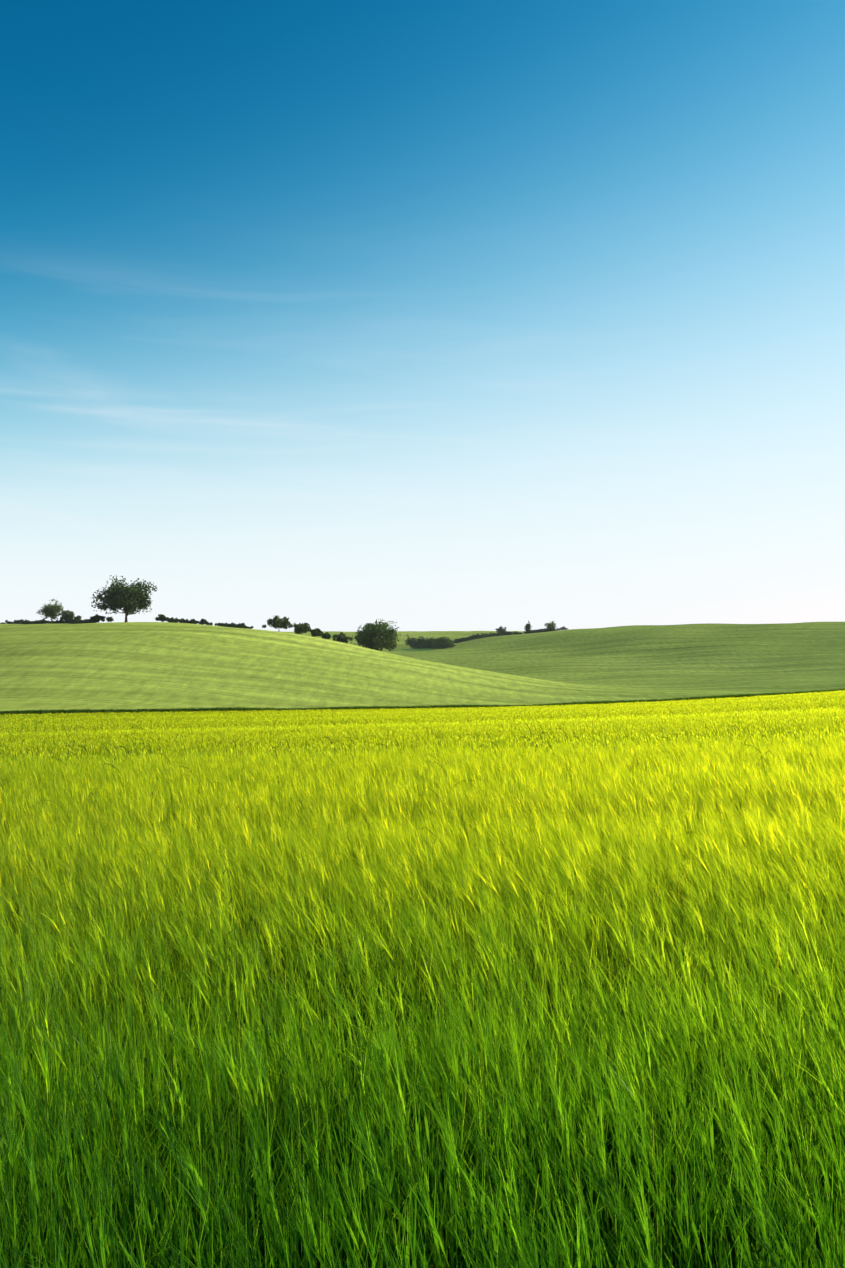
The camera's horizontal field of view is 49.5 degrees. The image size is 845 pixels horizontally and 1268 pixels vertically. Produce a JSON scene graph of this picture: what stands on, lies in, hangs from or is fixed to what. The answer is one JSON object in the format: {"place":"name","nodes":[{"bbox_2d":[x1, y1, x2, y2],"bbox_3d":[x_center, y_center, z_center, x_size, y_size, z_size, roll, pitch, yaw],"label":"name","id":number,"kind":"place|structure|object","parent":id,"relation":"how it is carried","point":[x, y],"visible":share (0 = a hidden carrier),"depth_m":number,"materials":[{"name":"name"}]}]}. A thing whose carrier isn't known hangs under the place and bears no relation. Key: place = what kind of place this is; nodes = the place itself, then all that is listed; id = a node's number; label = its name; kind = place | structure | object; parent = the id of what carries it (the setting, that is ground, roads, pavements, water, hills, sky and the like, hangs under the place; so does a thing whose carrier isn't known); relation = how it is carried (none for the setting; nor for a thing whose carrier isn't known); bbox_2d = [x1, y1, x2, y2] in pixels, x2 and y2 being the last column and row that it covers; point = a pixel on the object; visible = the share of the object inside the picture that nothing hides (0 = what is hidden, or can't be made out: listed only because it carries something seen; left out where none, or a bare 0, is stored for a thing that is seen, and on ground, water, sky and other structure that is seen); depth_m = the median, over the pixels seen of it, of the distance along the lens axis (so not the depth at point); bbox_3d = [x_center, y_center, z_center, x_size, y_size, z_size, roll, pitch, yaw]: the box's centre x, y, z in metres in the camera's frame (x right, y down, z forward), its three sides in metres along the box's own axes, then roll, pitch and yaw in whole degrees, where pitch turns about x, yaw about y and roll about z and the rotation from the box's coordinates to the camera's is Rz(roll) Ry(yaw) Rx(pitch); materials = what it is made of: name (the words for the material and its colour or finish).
{"place":"outdoors","nodes":[
{"label":"outdoors","id":0,"kind":"place"},
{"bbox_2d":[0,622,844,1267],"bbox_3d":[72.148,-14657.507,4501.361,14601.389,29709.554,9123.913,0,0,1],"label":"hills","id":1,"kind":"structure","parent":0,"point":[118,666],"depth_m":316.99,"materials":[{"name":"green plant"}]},
{"bbox_2d":[0,618,97,623],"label":"hedge","id":2,"kind":"object","parent":1,"relation":"on","point":[69,621],"visible":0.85,"depth_m":438.32,"materials":[{"name":"green plant"}]},
{"bbox_2d":[36,598,63,620],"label":"pale tree","id":3,"kind":"object","parent":1,"relation":"on","point":[52,611],"visible":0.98,"depth_m":438.00,"materials":[{"name":"green plant"}]},
{"bbox_2d":[60,610,73,620],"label":"bush","id":4,"kind":"object","parent":1,"relation":"on","point":[67,614],"visible":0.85,"depth_m":440.55,"materials":[{"name":"green plant"}]},
{"bbox_2d":[90,614,105,622],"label":"bush","id":5,"kind":"object","parent":1,"relation":"on","point":[97,617],"visible":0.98,"depth_m":378.20,"materials":[{"name":"green plant"}]},
{"bbox_2d":[106,617,113,622],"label":"bush","id":6,"kind":"object","parent":1,"relation":"on","point":[110,619],"visible":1,"depth_m":378.39,"materials":[{"name":"green plant"}]},
{"bbox_2d":[91,575,156,621],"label":"tree","id":7,"kind":"object","parent":1,"relation":"on","point":[132,598],"visible":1,"depth_m":378.46,"materials":[{"name":"green plant"}]},
{"bbox_2d":[155,614,171,621],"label":"bush","id":8,"kind":"object","parent":1,"relation":"on","point":[162,618],"visible":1,"depth_m":393.82,"materials":[{"name":"green plant"}]},
{"bbox_2d":[171,617,212,624],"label":"hedge","id":9,"kind":"object","parent":1,"relation":"on","point":[194,621],"visible":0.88,"depth_m":397.97,"materials":[{"name":"green plant"}]},
{"bbox_2d":[215,623,252,628],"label":"hedge","id":10,"kind":"object","parent":1,"relation":"on","point":[239,625],"visible":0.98,"depth_m":382.15,"materials":[{"name":"green plant"}]},
{"bbox_2d":[262,615,292,631],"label":"ridge tree","id":11,"kind":"object","parent":1,"relation":"on","point":[276,622],"visible":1,"depth_m":379.79,"materials":[{"name":"green plant"}]},
{"bbox_2d":[292,622,310,634],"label":"bush","id":12,"kind":"object","parent":1,"relation":"on","point":[300,628],"visible":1,"depth_m":382.95,"materials":[{"name":"green plant"}]},
{"bbox_2d":[309,628,323,636],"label":"bush","id":13,"kind":"object","parent":1,"relation":"on","point":[316,632],"visible":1,"depth_m":387.72,"materials":[{"name":"green plant"}]},
{"bbox_2d":[321,632,330,638],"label":"bush","id":14,"kind":"object","parent":1,"relation":"on","point":[326,635],"visible":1,"depth_m":390.53,"materials":[{"name":"green plant"}]},
{"bbox_2d":[332,632,352,643],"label":"ridge bush","id":15,"kind":"object","parent":1,"relation":"on","point":[342,637],"visible":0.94,"depth_m":400.59,"materials":[{"name":"green plant"}]},
{"bbox_2d":[351,618,400,651],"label":"round tree","id":16,"kind":"object","parent":1,"relation":"on","point":[376,636],"visible":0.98,"depth_m":410.06,"materials":[{"name":"green plant"}]},
{"bbox_2d":[404,634,417,645],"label":"bush","id":17,"kind":"object","parent":1,"relation":"on","point":[408,641],"visible":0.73,"depth_m":775.87,"materials":[{"name":"green plant"}]},
{"bbox_2d":[0,689,844,1267],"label":"barley crop","id":18,"kind":"object","parent":1,"relation":"on","point":[580,893],"visible":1,"depth_m":3.65,"materials":[{"name":"green plant"}]},
{"bbox_2d":[410,635,454,648],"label":"hedge thicket","id":19,"kind":"object","parent":1,"relation":"on","point":[442,642],"visible":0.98,"depth_m":747.12,"materials":[{"name":"green plant"}]},
{"bbox_2d":[496,626,506,632],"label":"hill tree","id":20,"kind":"object","parent":1,"relation":"on","point":[500,629],"visible":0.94,"depth_m":892.63,"materials":[{"name":"green plant"}]},
{"bbox_2d":[454,626,567,642],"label":"hill hedge","id":21,"kind":"object","parent":1,"relation":"on","point":[474,637],"depth_m":855.71,"materials":[{"name":"green plant"}]},
{"bbox_2d":[524,621,531,630],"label":"hill tree","id":22,"kind":"object","parent":1,"relation":"on","point":[527,627],"visible":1,"depth_m":804.82,"materials":[{"name":"green plant"}]},
{"bbox_2d":[544,621,555,630],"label":"hill tree","id":23,"kind":"object","parent":1,"relation":"on","point":[550,625],"visible":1,"depth_m":848.04,"materials":[{"name":"green plant"}]},
{"bbox_2d":[0,0,844,631],"label":"sky","id":24,"kind":"structure","parent":0,"point":[326,315],"materials":[{"name":"blue"}]}
]}

